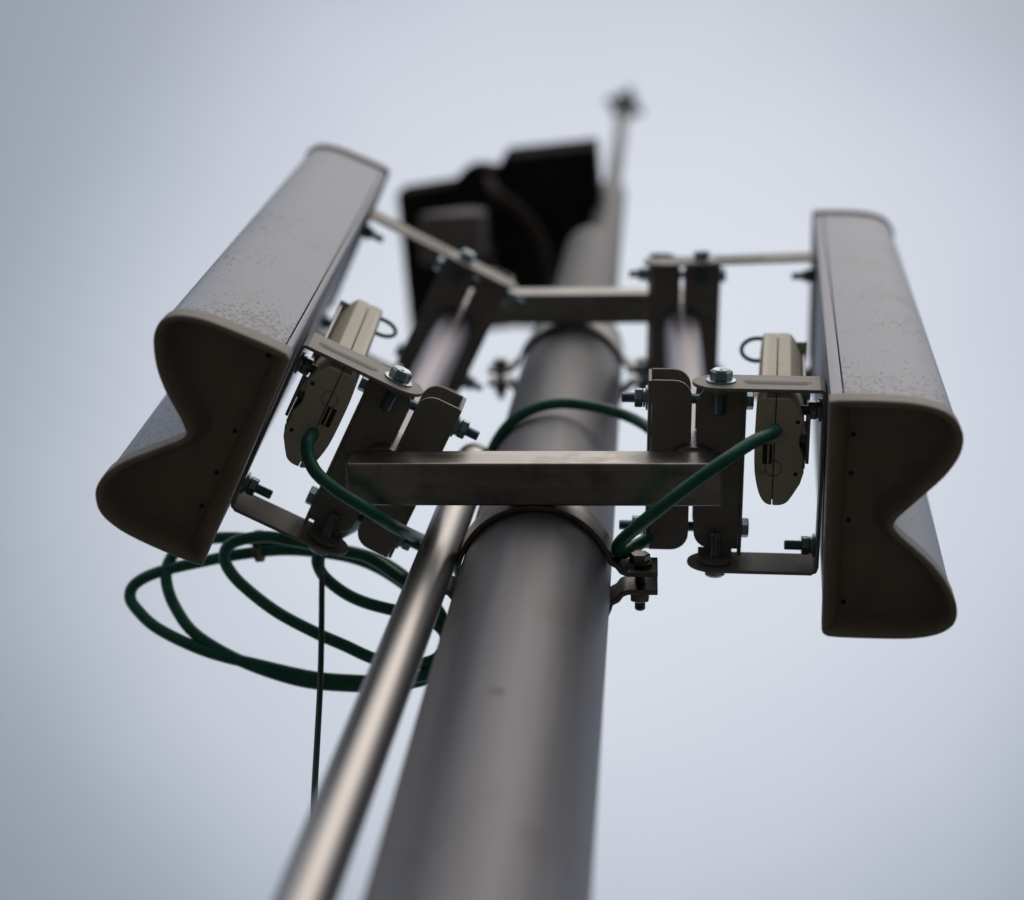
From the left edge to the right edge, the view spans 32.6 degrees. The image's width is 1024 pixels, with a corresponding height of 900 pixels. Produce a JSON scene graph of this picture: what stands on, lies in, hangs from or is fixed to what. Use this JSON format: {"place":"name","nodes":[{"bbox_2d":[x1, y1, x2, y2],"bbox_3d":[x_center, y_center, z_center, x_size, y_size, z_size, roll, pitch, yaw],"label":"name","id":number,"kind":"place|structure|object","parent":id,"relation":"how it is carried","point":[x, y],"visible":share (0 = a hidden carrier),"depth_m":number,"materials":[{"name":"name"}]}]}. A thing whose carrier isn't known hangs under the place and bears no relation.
{"place":"outdoors","nodes":[
{"label":"outdoors","id":0,"kind":"place"},
{"bbox_2d":[0,0,1023,899],"label":"sky","id":1,"kind":"structure","parent":0,"point":[749,751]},
{"label":"ground","id":2,"kind":"structure","parent":0,"visible":0},
{"bbox_2d":[362,103,628,899],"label":"steel mast","id":3,"kind":"object","parent":2,"relation":"on","point":[495,795],"visible":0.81,"depth_m":1.03,"materials":[{"name":"grey metal"}]},
{"bbox_2d":[272,443,488,899],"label":"slim shiny pipe","id":4,"kind":"object","parent":3,"relation":"attached to","point":[320,860],"visible":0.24,"depth_m":1.03,"materials":[{"name":"metal"}]},
{"bbox_2d":[397,138,602,329],"bbox_3d":[-0.014,-0.355,3.034,0.363,0.319,0.302,-5,-74,6],"label":"black equipment box","id":5,"kind":"object","parent":3,"relation":"attached to","point":[521,214],"visible":0.74,"depth_m":3.00,"materials":[{"name":"black plastic"}]},
{"bbox_2d":[218,398,781,683],"bbox_3d":[0.001,0.074,1.442,0.472,0.326,0.142,-16,-75,9],"label":"green cable","id":6,"kind":"object","parent":3,"relation":"attached to","point":[624,545],"visible":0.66,"depth_m":1.42,"materials":[{"name":"green rubber"}]},
{"bbox_2d":[310,555,324,807],"bbox_3d":[-0.151,0.175,1.342,0.010,0.242,0.124,-14,-75,9],"label":"tie wire","id":7,"kind":"object","parent":6,"relation":"hanging from","point":[317,735],"visible":0.87,"depth_m":1.36,"materials":[{"name":"black metal"}]},
{"bbox_2d":[346,287,722,505],"bbox_3d":[0.041,-0.066,1.618,0.283,0.668,0.045,0,-74,4],"label":"antenna support frame","id":8,"kind":"object","parent":3,"relation":"attached to","point":[383,473],"visible":0.65,"depth_m":1.31,"materials":[{"name":"silver metal"}]},
{"bbox_2d":[231,332,479,557],"bbox_3d":[-0.119,0.005,1.368,0.154,0.068,0.165,25,-73,-3],"label":"tilt bracket","id":9,"kind":"object","parent":8,"relation":"attached to","point":[387,402],"visible":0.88,"depth_m":1.36,"materials":[{"name":"grey metal"}]},
{"bbox_2d":[95,144,389,564],"bbox_3d":[-0.222,-0.137,1.623,0.097,0.825,0.176,24,-73,-7],"label":"sector antenna","id":10,"kind":"object","parent":9,"relation":"attached to","point":[239,323],"visible":1,"depth_m":1.27,"materials":[{"name":"plastic"}]},
{"bbox_2d":[124,427,461,692],"bbox_3d":[-0.161,0.129,1.422,0.262,0.207,0.229,-41,-81,14],"label":"green cable","id":11,"kind":"object","parent":9,"relation":"attached to","point":[200,643],"visible":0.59,"depth_m":1.44,"materials":[{"name":"green rubber"}]},
{"bbox_2d":[251,530,265,561],"bbox_3d":[-0.214,0.082,1.483,0.009,0.033,0.027,0,-74,4],"label":"cable tie","id":12,"kind":"object","parent":11,"relation":"attached to","point":[256,552],"visible":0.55,"depth_m":1.47,"materials":[{"name":"black plastic"}]},
{"bbox_2d":[283,300,397,467],"bbox_3d":[-0.145,-0.061,1.440,0.056,0.248,0.083,25,-73,-3],"label":"radio unit","id":13,"kind":"object","parent":9,"relation":"attached to","point":[322,395],"visible":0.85,"depth_m":1.33,"materials":[{"name":"beige plastic"}]},
{"bbox_2d":[321,407,336,427],"bbox_3d":[-0.138,-0.025,1.324,0.007,0.002,0.015,25,-73,-3],"label":"drain window","id":14,"kind":"structure","parent":13,"relation":"in","point":[333,412],"depth_m":1.32,"materials":[{"name":"black plastic"}]},
{"bbox_2d":[317,209,523,393],"bbox_3d":[-0.097,-0.146,1.852,0.189,0.072,0.165,25,-73,-3],"label":"tilt bracket","id":15,"kind":"object","parent":8,"relation":"attached to","point":[456,278],"visible":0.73,"depth_m":1.84,"materials":[{"name":"grey metal"}]},
{"bbox_2d":[627,249,816,398],"bbox_3d":[0.220,-0.129,1.833,0.197,0.086,0.164,1,-73,4],"label":"tilt bracket","id":16,"kind":"object","parent":8,"relation":"attached to","point":[703,274],"visible":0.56,"depth_m":1.82,"materials":[{"name":"grey metal"}]},
{"bbox_2d":[619,367,827,577],"bbox_3d":[0.161,0.015,1.349,0.156,0.068,0.164,1,-73,4],"label":"tilt bracket","id":17,"kind":"object","parent":8,"relation":"attached to","point":[722,398],"visible":0.93,"depth_m":1.34,"materials":[{"name":"grey metal"}]},
{"bbox_2d":[739,333,810,504],"bbox_3d":[0.217,-0.032,1.421,0.055,0.248,0.083,1,-73,4],"label":"radio unit","id":18,"kind":"object","parent":17,"relation":"attached to","point":[781,460],"visible":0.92,"depth_m":1.31,"materials":[{"name":"beige plastic"}]},
{"bbox_2d":[762,444,771,463],"bbox_3d":[0.190,0.003,1.306,0.007,0.002,0.015,1,-73,4],"label":"drain window","id":19,"kind":"structure","parent":18,"relation":"in","point":[765,446],"depth_m":1.31,"materials":[{"name":"black plastic"}]},
{"bbox_2d":[808,210,963,638],"bbox_3d":[0.328,-0.070,1.618,0.097,0.862,0.176,2,-73,8],"label":"sector antenna","id":20,"kind":"object","parent":17,"relation":"attached to","point":[894,440],"visible":0.99,"depth_m":1.25,"materials":[{"name":"plastic"}]},
{"bbox_2d":[446,506,657,614],"bbox_3d":[0.019,0.096,1.337,0.174,0.034,0.122,25,-73,-3],"label":"mast clamp","id":21,"kind":"object","parent":3,"relation":"attached to","point":[638,571],"visible":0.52,"depth_m":1.32,"materials":[{"name":"metal"}]},
{"bbox_2d":[487,323,645,402],"bbox_3d":[0.066,-0.084,1.943,0.174,0.034,0.122,25,-73,-3],"label":"mast clamp","id":22,"kind":"object","parent":3,"relation":"attached to","point":[500,382],"visible":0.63,"depth_m":1.93,"materials":[{"name":"metal"}]},
{"bbox_2d":[606,87,642,123],"bbox_3d":[0.332,-1.025,5.120,0.091,0.520,0.090,-24,-77,11],"label":"mast tip fitting","id":23,"kind":"object","parent":3,"relation":"attached to","point":[626,96],"visible":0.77,"depth_m":4.89,"materials":[{"name":"metal"}]}
]}

